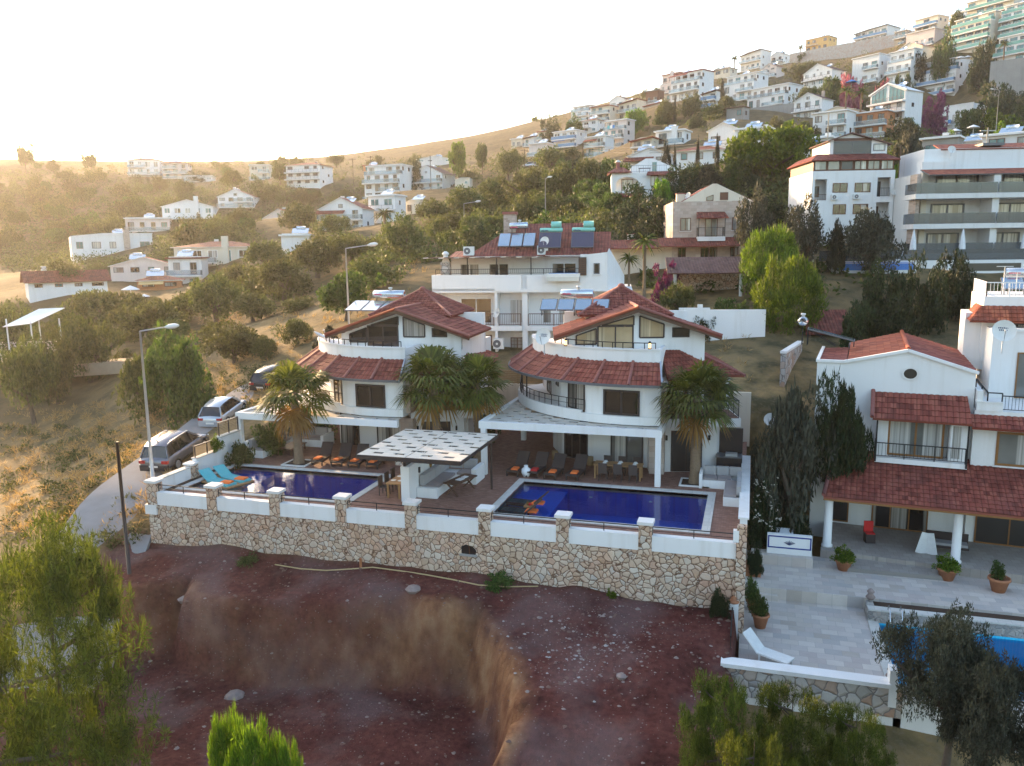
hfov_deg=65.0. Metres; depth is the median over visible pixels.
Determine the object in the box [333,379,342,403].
balcony door
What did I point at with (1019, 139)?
window
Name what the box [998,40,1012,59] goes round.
palm tree
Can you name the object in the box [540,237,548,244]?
satellite dish
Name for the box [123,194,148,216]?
shrub
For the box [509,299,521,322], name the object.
balcony door
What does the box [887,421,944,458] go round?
sliding door
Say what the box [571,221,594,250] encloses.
solar water heater
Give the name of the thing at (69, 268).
olive tree
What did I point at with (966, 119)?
broadleaf tree
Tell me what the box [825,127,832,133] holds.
window
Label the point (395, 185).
window
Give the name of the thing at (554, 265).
sliding door
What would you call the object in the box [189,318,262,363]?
olive tree
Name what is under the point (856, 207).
window
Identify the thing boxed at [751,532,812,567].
tiled bench
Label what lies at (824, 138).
hillside house
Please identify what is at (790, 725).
pine tree
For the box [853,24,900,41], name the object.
hillside house
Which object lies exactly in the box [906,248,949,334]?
dense shrub
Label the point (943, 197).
apartment building
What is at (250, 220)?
broadleaf tree
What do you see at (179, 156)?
lattice mast
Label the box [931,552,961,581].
potted plant
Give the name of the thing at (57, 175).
olive tree
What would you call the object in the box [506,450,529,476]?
sun lounger
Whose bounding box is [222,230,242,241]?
shrub
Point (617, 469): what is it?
dining chair
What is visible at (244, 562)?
shrub
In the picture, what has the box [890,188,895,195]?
satellite dish
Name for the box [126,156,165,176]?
hillside house
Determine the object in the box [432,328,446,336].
window
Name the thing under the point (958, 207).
sliding door
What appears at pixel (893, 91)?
window
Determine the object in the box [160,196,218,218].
hillside house
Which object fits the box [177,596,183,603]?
boulder
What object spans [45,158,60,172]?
olive tree
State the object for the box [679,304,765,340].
garden wall
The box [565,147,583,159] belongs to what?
olive tree
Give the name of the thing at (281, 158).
olive tree
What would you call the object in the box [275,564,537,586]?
hose
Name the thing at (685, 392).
balcony door
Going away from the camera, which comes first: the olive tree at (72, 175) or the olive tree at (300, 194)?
the olive tree at (300, 194)
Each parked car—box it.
[138,430,208,471]
[198,396,246,426]
[249,364,279,390]
[523,162,537,167]
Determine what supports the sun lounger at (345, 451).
on the terrace paving at (507, 445)
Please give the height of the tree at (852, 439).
9.659 m
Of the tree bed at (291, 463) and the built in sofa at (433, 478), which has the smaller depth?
the built in sofa at (433, 478)
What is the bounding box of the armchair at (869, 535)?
[863,521,875,543]
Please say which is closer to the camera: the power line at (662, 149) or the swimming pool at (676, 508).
the swimming pool at (676, 508)
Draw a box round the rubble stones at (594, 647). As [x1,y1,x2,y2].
[492,591,720,721]
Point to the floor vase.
(525, 469)
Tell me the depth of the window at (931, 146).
112.17 m
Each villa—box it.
[235,286,498,465]
[479,283,745,486]
[607,158,678,217]
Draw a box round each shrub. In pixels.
[0,224,25,242]
[0,332,34,359]
[1,299,17,310]
[8,181,22,194]
[28,320,44,334]
[30,172,42,181]
[33,316,61,340]
[61,179,78,190]
[79,169,94,182]
[90,165,107,180]
[93,224,102,233]
[106,324,139,342]
[109,183,131,196]
[109,207,126,218]
[112,347,132,358]
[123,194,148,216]
[142,327,174,352]
[153,190,180,210]
[165,373,225,430]
[167,216,211,243]
[176,184,192,199]
[183,170,209,181]
[187,234,204,244]
[194,212,205,228]
[205,212,226,230]
[207,224,224,238]
[210,432,224,452]
[211,159,222,168]
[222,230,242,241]
[223,439,255,469]
[234,265,270,294]
[235,551,258,567]
[249,173,268,190]
[249,422,285,456]
[254,183,282,198]
[260,186,277,199]
[275,284,296,299]
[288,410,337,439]
[344,231,359,239]
[406,157,422,189]
[410,153,419,161]
[435,228,463,247]
[461,169,481,179]
[466,218,491,250]
[471,206,501,235]
[477,190,496,213]
[482,408,501,442]
[483,570,515,593]
[493,188,540,221]
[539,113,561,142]
[545,201,576,222]
[563,211,594,223]
[564,147,579,169]
[594,207,615,229]
[594,221,611,236]
[606,587,616,599]
[612,181,661,226]
[612,214,650,239]
[637,194,675,238]
[650,260,679,302]
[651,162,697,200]
[688,112,706,128]
[693,316,715,342]
[708,586,730,619]
[713,297,736,309]
[724,298,749,309]
[740,173,765,198]
[746,538,764,578]
[747,475,781,549]
[754,192,786,223]
[763,501,812,546]
[783,118,794,128]
[804,124,821,136]
[833,72,863,109]
[839,299,877,347]
[859,257,904,321]
[867,288,920,337]
[874,77,888,90]
[883,116,922,142]
[883,271,915,329]
[894,164,898,178]
[900,117,921,133]
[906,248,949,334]
[914,51,929,81]
[921,87,949,135]
[936,246,977,320]
[966,35,998,93]
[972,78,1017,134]
[981,106,1023,133]
[990,120,1005,133]
[992,283,1020,290]
[1007,89,1023,106]
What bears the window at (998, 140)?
in the hillside house at (1011, 133)
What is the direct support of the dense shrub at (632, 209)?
on the hillside
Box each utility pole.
[115,441,130,574]
[350,158,355,191]
[827,113,829,140]
[898,145,901,177]
[980,128,995,142]
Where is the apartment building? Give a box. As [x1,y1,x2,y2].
[819,142,1023,272]
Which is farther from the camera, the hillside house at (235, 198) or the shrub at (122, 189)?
the shrub at (122, 189)
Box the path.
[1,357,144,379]
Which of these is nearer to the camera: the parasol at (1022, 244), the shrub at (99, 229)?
the parasol at (1022, 244)
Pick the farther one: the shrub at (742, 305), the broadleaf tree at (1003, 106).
the broadleaf tree at (1003, 106)
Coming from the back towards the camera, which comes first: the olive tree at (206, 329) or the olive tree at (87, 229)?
the olive tree at (87, 229)
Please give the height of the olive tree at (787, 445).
9.139 m
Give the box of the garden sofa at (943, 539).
[926,530,968,550]
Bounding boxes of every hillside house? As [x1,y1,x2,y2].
[20,266,111,302]
[69,229,152,262]
[108,253,168,281]
[123,213,172,232]
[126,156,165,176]
[133,269,184,289]
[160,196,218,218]
[161,159,192,178]
[165,249,209,283]
[170,236,249,266]
[183,175,215,182]
[216,187,259,207]
[248,164,272,180]
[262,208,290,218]
[278,226,313,252]
[284,161,332,188]
[315,196,374,231]
[362,162,376,172]
[362,164,413,199]
[365,189,406,222]
[406,194,425,214]
[413,165,455,189]
[417,154,450,166]
[454,177,472,187]
[510,135,524,148]
[522,133,537,147]
[527,139,554,158]
[536,127,546,141]
[551,127,587,148]
[569,104,596,123]
[581,115,604,133]
[583,132,615,157]
[589,104,618,120]
[603,118,635,148]
[609,95,628,105]
[616,98,647,119]
[623,144,673,168]
[629,136,658,153]
[642,100,661,108]
[644,89,664,104]
[653,124,692,147]
[660,70,682,101]
[668,68,714,101]
[673,139,725,168]
[700,86,720,106]
[706,119,737,147]
[713,65,738,78]
[723,71,769,100]
[725,105,750,119]
[732,121,775,144]
[739,48,771,71]
[747,82,803,107]
[759,62,784,77]
[771,50,789,64]
[791,91,834,117]
[801,63,846,88]
[804,34,836,50]
[805,132,836,158]
[811,109,857,136]
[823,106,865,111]
[851,53,889,83]
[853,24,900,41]
[853,106,894,137]
[866,81,922,126]
[884,46,923,86]
[892,27,912,45]
[897,39,934,58]
[905,27,948,44]
[912,14,949,31]
[914,56,972,95]
[919,132,966,148]
[933,102,986,134]
[948,9,966,25]
[948,10,1001,52]
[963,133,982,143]
[964,0,1022,17]
[979,124,1023,142]
[992,32,1023,60]
[997,0,1023,39]
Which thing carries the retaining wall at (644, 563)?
on the hillside
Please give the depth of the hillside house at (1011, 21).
259.51 m
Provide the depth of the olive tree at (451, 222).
113.59 m
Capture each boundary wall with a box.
[158,416,240,489]
[329,370,750,445]
[738,455,750,523]
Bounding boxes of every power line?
[583,146,725,152]
[586,143,723,150]
[589,140,722,147]
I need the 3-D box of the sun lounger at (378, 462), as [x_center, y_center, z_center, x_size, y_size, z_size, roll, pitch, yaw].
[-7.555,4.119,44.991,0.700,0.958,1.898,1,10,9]
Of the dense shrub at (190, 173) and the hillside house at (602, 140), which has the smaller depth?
the hillside house at (602, 140)
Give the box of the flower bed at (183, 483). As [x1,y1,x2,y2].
[163,462,236,490]
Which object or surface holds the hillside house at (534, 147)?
on the hillside
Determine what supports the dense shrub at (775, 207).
on the hillside
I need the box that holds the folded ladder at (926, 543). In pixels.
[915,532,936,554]
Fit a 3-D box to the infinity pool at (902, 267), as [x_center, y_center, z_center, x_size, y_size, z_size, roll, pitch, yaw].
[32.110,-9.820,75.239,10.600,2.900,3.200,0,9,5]
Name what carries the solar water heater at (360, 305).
on the villa at (362, 361)
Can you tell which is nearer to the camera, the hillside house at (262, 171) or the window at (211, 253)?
the window at (211, 253)
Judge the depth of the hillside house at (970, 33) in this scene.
267.39 m
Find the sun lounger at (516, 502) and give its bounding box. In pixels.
[506,491,548,506]
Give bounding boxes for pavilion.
[665,256,750,295]
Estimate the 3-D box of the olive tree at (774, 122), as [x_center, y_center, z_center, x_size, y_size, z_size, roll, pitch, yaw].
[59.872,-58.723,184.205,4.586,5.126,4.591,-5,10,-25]
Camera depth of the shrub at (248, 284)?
107.36 m
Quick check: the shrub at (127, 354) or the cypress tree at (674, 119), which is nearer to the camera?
the shrub at (127, 354)
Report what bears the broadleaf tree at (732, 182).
on the hillside
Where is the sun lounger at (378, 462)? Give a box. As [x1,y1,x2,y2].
[365,452,384,469]
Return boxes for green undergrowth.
[0,158,895,294]
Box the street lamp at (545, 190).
[545,176,551,209]
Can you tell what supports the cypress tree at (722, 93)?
on the hillside
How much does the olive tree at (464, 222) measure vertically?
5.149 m
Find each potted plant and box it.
[745,576,759,610]
[746,558,760,577]
[746,590,769,628]
[829,544,856,571]
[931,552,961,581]
[987,560,1011,593]
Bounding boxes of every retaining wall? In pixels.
[144,477,746,641]
[721,657,1022,735]
[790,31,914,62]
[989,58,1023,95]
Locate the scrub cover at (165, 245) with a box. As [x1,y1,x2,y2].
[0,43,1023,272]
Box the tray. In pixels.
[456,476,468,480]
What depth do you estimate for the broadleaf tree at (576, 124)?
266.73 m
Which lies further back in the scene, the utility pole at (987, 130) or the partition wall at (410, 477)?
the utility pole at (987, 130)
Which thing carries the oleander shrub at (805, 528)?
on the hillside
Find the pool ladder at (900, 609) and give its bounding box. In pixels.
[887,605,902,658]
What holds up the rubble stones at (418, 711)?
on the hillside
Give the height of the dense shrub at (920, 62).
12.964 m
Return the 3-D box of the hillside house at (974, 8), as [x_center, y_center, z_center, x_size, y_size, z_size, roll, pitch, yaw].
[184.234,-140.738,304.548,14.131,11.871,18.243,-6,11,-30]
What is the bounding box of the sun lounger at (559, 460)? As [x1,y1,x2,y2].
[543,453,566,479]
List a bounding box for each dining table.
[386,473,400,498]
[593,460,643,481]
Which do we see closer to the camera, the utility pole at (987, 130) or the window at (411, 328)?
the window at (411, 328)
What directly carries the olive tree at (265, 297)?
on the hillside
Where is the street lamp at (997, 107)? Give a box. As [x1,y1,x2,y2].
[990,88,998,131]
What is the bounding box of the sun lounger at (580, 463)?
[565,454,587,480]
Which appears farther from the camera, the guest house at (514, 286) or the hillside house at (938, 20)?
the hillside house at (938, 20)
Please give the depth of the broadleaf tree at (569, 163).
181.90 m
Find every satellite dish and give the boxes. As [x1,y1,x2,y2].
[314,329,324,342]
[493,308,499,322]
[535,328,550,354]
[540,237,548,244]
[764,413,774,427]
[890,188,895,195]
[948,146,955,152]
[992,320,1016,353]
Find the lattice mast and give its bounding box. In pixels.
[177,139,180,161]
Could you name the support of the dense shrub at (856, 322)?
on the hillside
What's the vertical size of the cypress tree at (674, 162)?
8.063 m
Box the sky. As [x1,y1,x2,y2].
[0,0,974,161]
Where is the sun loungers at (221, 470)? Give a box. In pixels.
[198,464,254,489]
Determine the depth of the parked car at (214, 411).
52.34 m
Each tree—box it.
[0,295,41,346]
[0,331,61,424]
[0,506,170,765]
[0,519,134,765]
[4,208,31,225]
[16,137,36,173]
[25,178,37,185]
[31,258,84,278]
[32,162,44,168]
[36,323,77,406]
[39,181,51,189]
[42,222,76,241]
[44,203,74,219]
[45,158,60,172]
[45,227,72,241]
[49,288,147,332]
[53,311,125,382]
[55,170,71,181]
[59,170,79,181]
[67,187,96,202]
[68,210,99,233]
[77,152,98,170]
[78,220,103,234]
[82,263,102,269]
[88,214,124,233]
[95,291,148,317]
[106,296,189,342]
[107,198,133,213]
[110,352,167,425]
[133,211,143,216]
[138,318,212,422]
[145,296,162,308]
[150,316,190,341]
[152,176,168,191]
[168,288,205,322]
[173,180,194,192]
[175,222,206,237]
[186,270,249,323]
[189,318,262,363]
[198,319,224,339]
[207,700,252,765]
[216,167,230,174]
[219,262,256,281]
[220,169,242,186]
[221,161,232,168]
[223,712,281,765]
[227,291,276,322]
[228,206,251,223]
[237,217,255,229]
[239,239,291,269]
[249,334,277,359]
[253,259,314,301]
[262,293,274,316]
[265,295,317,313]
[270,317,313,346]
[271,158,286,184]
[275,732,304,765]
[276,154,288,162]
[276,200,317,233]
[289,156,299,164]
[290,231,343,277]
[293,186,308,203]
[304,189,316,197]
[309,214,354,237]
[311,190,321,197]
[312,324,337,348]
[315,270,386,320]
[323,234,378,264]
[326,153,344,167]
[338,189,355,197]
[342,247,411,290]
[373,208,395,223]
[374,155,384,162]
[381,210,427,259]
[414,197,449,220]
[426,209,470,228]
[426,219,453,241]
[439,213,466,234]
[441,202,462,214]
[444,183,488,213]
[448,141,465,177]
[455,213,494,245]
[459,224,489,245]
[470,177,517,208]
[475,142,487,173]
[485,181,510,207]
[490,146,527,180]
[492,188,512,206]
[492,214,503,231]
[498,163,549,203]
[523,212,549,223]
[524,196,546,218]
[529,189,566,215]
[532,143,565,173]
[538,210,569,223]
[539,161,577,205]
[553,190,578,213]
[555,157,572,168]
[559,158,605,193]
[565,113,583,129]
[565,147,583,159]
[572,177,604,207]
[577,182,610,215]
[588,191,631,213]
[597,157,630,187]
[601,159,615,171]
[618,251,642,285]
[622,106,649,134]
[627,232,664,297]
[641,88,648,97]
[648,114,667,124]
[653,178,673,218]
[654,96,677,123]
[659,280,695,309]
[661,141,670,165]
[673,95,675,121]
[673,144,676,167]
[674,668,764,765]
[677,90,707,118]
[683,160,730,188]
[688,162,731,194]
[695,137,699,163]
[701,104,723,120]
[710,95,735,115]
[714,133,719,168]
[714,725,800,765]
[719,139,760,167]
[720,78,725,99]
[720,170,746,190]
[721,152,754,185]
[722,121,821,190]
[730,56,739,67]
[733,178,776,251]
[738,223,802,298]
[739,678,845,765]
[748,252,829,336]
[749,422,770,503]
[751,374,839,546]
[768,115,783,128]
[781,60,816,83]
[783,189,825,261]
[788,86,814,102]
[798,121,811,131]
[802,363,874,507]
[808,700,897,765]
[811,85,816,93]
[817,75,841,106]
[824,207,907,275]
[825,217,845,274]
[835,85,856,108]
[852,86,870,111]
[869,598,1010,765]
[892,129,929,168]
[895,72,916,88]
[929,24,957,85]
[936,647,1023,765]
[949,8,965,29]
[954,108,981,136]
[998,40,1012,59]
[1015,108,1023,121]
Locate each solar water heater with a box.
[344,287,405,314]
[497,220,535,249]
[538,221,562,251]
[540,286,609,315]
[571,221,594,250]
[798,313,854,346]
[1000,268,1023,293]
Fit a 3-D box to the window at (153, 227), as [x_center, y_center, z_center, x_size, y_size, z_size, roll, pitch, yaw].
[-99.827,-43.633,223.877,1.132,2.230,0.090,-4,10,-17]
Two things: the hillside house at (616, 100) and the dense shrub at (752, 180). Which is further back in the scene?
the hillside house at (616, 100)
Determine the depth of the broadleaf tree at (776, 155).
102.88 m
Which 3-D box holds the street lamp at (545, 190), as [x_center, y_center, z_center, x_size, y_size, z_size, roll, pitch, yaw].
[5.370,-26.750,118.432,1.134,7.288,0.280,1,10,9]
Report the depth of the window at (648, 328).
44.18 m
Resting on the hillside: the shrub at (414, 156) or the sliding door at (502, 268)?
the shrub at (414, 156)
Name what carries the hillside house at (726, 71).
on the hillside
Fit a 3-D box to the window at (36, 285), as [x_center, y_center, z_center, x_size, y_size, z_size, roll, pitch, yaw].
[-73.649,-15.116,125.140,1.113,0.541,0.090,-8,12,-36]
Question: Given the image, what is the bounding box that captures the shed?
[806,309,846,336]
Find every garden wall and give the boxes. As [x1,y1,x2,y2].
[0,341,56,358]
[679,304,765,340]
[750,103,793,113]
[779,341,801,386]
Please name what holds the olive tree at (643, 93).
on the hillside
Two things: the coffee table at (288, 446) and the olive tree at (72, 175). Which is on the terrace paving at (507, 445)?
the coffee table at (288, 446)
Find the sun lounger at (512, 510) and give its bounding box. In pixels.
[498,498,542,514]
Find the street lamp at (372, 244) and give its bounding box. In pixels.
[345,242,377,323]
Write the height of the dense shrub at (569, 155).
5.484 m
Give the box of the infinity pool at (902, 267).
[825,262,916,272]
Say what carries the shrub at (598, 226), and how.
on the hillside
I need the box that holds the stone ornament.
[865,588,875,599]
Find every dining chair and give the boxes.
[378,475,390,495]
[384,471,396,491]
[390,467,394,485]
[598,463,607,480]
[604,455,611,474]
[613,464,622,482]
[617,456,626,475]
[628,465,637,483]
[632,457,641,476]
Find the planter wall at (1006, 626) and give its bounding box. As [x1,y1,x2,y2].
[864,600,1023,638]
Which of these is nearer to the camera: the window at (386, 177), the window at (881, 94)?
the window at (881, 94)
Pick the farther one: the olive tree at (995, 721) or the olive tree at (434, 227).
the olive tree at (434, 227)
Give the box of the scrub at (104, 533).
[0,361,264,550]
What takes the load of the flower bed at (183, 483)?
on the terrace paving at (507, 445)
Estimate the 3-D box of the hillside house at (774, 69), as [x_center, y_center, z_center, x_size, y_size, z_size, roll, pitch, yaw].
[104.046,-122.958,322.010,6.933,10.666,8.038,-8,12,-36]
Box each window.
[34,284,42,287]
[76,242,82,248]
[92,242,100,248]
[92,282,103,285]
[109,242,115,247]
[113,267,123,272]
[128,222,134,229]
[130,267,139,271]
[140,242,149,246]
[151,222,155,229]
[161,222,166,226]
[164,208,169,212]
[164,282,176,286]
[173,262,179,270]
[174,208,180,212]
[190,262,196,274]
[192,250,201,255]
[207,250,217,257]
[238,250,246,256]
[349,327,366,342]
[352,210,357,218]
[353,221,358,227]
[355,384,385,407]
[369,168,373,174]
[370,199,378,205]
[370,316,398,325]
[383,175,388,181]
[384,198,391,204]
[392,183,397,189]
[402,317,424,337]
[407,205,411,210]
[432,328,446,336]
[576,328,596,344]
[588,148,593,155]
[593,263,600,274]
[597,138,602,145]
[597,147,602,154]
[602,315,634,325]
[603,389,639,415]
[639,315,664,337]
[650,175,657,185]
[659,133,666,143]
[672,327,689,336]
[678,248,685,256]
[679,218,690,231]
[681,153,686,159]
[686,83,690,89]
[700,247,708,256]
[704,381,725,408]
[706,195,713,200]
[709,247,716,256]
[730,247,737,256]
[731,217,739,230]
[739,93,743,99]
[778,96,782,102]
[804,112,809,117]
[814,161,826,170]
[815,116,821,122]
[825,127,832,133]
[827,161,839,169]
[832,183,847,192]
[832,501,848,521]
[833,204,845,213]
[837,113,844,122]
[837,126,843,132]
[841,160,853,169]
[853,204,867,213]
[854,160,866,169]
[854,182,870,191]
[855,128,861,133]
[856,116,861,122]
[866,127,872,136]
[867,114,872,121]
[867,160,879,169]
[871,60,876,67]
[871,85,887,104]
[873,143,885,150]
[878,113,884,122]
[878,126,882,132]
[881,160,893,168]
[888,85,904,101]
[895,112,901,117]
[896,65,900,71]
[902,367,918,380]
[925,145,935,148]
[949,425,963,460]
[989,138,1004,142]
[992,431,1023,468]
[1014,323,1023,326]
[1017,136,1023,142]
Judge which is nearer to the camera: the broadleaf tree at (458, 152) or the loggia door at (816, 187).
the loggia door at (816, 187)
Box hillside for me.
[0,26,1023,765]
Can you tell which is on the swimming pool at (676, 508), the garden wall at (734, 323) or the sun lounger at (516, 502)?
the sun lounger at (516, 502)
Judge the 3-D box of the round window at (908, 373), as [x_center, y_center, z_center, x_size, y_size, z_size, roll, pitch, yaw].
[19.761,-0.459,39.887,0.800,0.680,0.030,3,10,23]
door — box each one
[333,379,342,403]
[340,413,359,444]
[367,325,398,346]
[376,416,400,450]
[422,421,450,453]
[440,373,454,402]
[460,264,479,274]
[460,298,491,322]
[489,263,508,274]
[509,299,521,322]
[511,337,522,347]
[544,311,551,322]
[547,380,550,393]
[552,263,576,272]
[558,299,563,322]
[564,418,587,457]
[568,383,584,411]
[597,326,633,347]
[610,424,643,462]
[621,179,632,190]
[652,162,656,170]
[670,431,702,470]
[683,387,697,409]
[705,218,717,236]
[814,186,818,196]
[871,505,927,532]
[877,181,880,196]
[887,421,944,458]
[926,233,958,242]
[930,203,964,223]
[935,175,978,193]
[973,516,1023,547]
[996,232,1019,241]
[998,202,1023,222]
[1002,174,1023,181]
[1014,352,1023,397]
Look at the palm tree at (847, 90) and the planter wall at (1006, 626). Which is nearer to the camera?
the planter wall at (1006, 626)
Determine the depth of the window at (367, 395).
45.54 m
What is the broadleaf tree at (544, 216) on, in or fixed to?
on the hillside
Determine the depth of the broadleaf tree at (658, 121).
238.38 m
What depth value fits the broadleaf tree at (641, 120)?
239.87 m
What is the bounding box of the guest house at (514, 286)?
[423,212,631,351]
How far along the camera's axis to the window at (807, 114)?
225.47 m
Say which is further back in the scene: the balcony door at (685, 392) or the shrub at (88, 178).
the shrub at (88, 178)
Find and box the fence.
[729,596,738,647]
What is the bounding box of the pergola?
[356,429,497,488]
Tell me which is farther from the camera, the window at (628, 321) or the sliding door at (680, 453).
the window at (628, 321)
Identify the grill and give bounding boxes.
[725,452,736,456]
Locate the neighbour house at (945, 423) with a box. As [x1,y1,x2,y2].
[809,278,1023,583]
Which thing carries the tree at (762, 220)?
on the hillside
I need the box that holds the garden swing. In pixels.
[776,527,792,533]
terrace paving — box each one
[171,424,746,546]
[738,550,1023,675]
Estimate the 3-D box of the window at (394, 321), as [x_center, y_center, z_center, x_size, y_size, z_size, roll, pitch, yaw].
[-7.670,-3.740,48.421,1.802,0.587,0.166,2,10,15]
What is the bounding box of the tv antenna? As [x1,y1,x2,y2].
[997,266,1013,295]
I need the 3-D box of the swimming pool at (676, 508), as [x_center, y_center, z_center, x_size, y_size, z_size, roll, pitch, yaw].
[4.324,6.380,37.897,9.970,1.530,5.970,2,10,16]
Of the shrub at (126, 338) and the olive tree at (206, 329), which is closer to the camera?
the olive tree at (206, 329)
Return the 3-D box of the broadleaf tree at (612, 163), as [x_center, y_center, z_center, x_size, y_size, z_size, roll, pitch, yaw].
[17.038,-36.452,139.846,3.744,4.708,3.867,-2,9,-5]
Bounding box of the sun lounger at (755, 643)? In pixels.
[743,627,794,664]
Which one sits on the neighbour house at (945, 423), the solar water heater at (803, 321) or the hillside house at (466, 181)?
the solar water heater at (803, 321)
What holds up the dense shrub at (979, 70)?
on the hillside
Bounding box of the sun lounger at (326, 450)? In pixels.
[310,442,333,465]
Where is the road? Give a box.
[1,382,253,693]
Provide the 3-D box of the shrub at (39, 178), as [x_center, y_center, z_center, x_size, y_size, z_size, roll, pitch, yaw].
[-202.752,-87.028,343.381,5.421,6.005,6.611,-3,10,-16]
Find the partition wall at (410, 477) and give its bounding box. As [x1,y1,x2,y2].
[400,428,444,501]
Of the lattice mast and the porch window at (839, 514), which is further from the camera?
the lattice mast
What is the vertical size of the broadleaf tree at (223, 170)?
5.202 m
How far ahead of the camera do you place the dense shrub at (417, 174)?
238.79 m
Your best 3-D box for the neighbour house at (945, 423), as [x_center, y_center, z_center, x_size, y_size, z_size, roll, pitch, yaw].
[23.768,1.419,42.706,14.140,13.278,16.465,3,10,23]
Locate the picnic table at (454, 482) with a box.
[443,473,476,496]
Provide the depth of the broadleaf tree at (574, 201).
122.62 m
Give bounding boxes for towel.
[220,480,233,483]
[234,476,247,479]
[524,508,538,512]
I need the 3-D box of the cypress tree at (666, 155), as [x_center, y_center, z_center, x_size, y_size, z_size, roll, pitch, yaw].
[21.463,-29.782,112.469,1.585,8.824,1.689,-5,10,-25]
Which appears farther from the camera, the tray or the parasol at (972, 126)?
the parasol at (972, 126)
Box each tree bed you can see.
[281,459,313,466]
[679,477,703,487]
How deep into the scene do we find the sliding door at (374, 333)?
48.59 m
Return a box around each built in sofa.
[244,426,333,457]
[417,457,484,498]
[699,465,741,506]
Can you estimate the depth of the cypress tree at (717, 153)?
114.14 m
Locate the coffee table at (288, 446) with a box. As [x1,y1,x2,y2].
[276,441,306,455]
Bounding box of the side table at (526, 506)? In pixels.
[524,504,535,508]
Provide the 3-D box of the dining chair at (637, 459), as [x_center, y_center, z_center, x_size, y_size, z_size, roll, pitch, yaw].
[6.548,4.409,42.225,0.440,0.950,0.470,2,10,16]
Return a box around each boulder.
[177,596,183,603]
[225,689,244,700]
[405,584,420,593]
[616,672,627,679]
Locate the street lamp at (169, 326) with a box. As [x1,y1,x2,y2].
[139,323,178,476]
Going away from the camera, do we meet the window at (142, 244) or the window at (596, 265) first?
the window at (596, 265)
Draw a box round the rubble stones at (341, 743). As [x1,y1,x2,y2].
[0,597,512,764]
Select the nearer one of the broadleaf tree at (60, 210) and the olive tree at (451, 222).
the olive tree at (451, 222)
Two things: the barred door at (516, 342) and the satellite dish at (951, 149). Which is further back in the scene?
the satellite dish at (951, 149)
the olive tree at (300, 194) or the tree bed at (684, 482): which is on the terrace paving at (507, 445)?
the tree bed at (684, 482)
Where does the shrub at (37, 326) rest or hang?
on the hillside
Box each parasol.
[121,286,139,292]
[909,230,915,249]
[959,228,965,248]
[967,125,979,129]
[1020,234,1023,247]
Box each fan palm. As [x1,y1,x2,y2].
[253,358,335,463]
[389,344,474,445]
[442,353,513,461]
[652,358,743,484]
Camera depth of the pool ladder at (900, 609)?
32.43 m
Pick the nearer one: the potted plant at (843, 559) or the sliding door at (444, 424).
the potted plant at (843, 559)
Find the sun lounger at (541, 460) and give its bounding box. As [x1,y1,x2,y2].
[526,451,548,477]
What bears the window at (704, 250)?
in the stone house at (702, 222)
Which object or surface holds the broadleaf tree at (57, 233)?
on the hillside
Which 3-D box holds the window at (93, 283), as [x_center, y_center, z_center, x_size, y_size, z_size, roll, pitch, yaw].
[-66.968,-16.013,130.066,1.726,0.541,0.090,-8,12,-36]
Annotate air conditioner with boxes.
[463,246,474,255]
[493,338,503,348]
[537,246,547,254]
[831,194,838,199]
[853,194,860,198]
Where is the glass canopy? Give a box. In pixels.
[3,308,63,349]
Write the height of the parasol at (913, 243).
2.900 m
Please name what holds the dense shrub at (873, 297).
on the hillside
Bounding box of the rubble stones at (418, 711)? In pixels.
[75,550,730,765]
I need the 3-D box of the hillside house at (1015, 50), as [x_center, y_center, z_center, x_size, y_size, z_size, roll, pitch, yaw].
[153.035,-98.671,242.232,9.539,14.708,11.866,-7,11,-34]
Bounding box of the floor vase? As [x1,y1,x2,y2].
[521,465,530,476]
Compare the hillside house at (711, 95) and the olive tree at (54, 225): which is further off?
the hillside house at (711, 95)
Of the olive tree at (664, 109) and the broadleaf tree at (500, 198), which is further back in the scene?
the olive tree at (664, 109)
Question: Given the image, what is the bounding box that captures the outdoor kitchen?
[715,427,742,466]
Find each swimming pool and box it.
[175,463,390,502]
[493,478,715,533]
[865,613,1023,708]
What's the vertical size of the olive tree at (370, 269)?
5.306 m
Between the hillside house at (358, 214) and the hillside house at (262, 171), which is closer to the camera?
the hillside house at (358, 214)
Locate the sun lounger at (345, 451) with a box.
[330,442,352,466]
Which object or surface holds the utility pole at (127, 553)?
on the hillside
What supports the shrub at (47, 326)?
on the hillside
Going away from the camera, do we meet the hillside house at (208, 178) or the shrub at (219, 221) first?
the shrub at (219, 221)
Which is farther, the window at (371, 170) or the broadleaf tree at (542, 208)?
the window at (371, 170)
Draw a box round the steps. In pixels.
[847,558,942,580]
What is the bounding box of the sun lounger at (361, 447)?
[347,443,368,467]
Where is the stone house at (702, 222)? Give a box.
[611,183,752,274]
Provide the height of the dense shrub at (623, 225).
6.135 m
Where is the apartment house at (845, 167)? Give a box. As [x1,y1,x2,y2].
[787,132,900,245]
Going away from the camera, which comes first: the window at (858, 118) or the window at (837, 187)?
the window at (837, 187)
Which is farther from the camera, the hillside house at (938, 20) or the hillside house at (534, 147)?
the hillside house at (938, 20)
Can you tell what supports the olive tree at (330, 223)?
on the hillside
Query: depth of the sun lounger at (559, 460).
42.91 m
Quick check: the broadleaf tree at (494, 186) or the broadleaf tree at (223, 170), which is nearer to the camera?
the broadleaf tree at (494, 186)
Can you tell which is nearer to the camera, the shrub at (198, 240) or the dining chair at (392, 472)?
the dining chair at (392, 472)

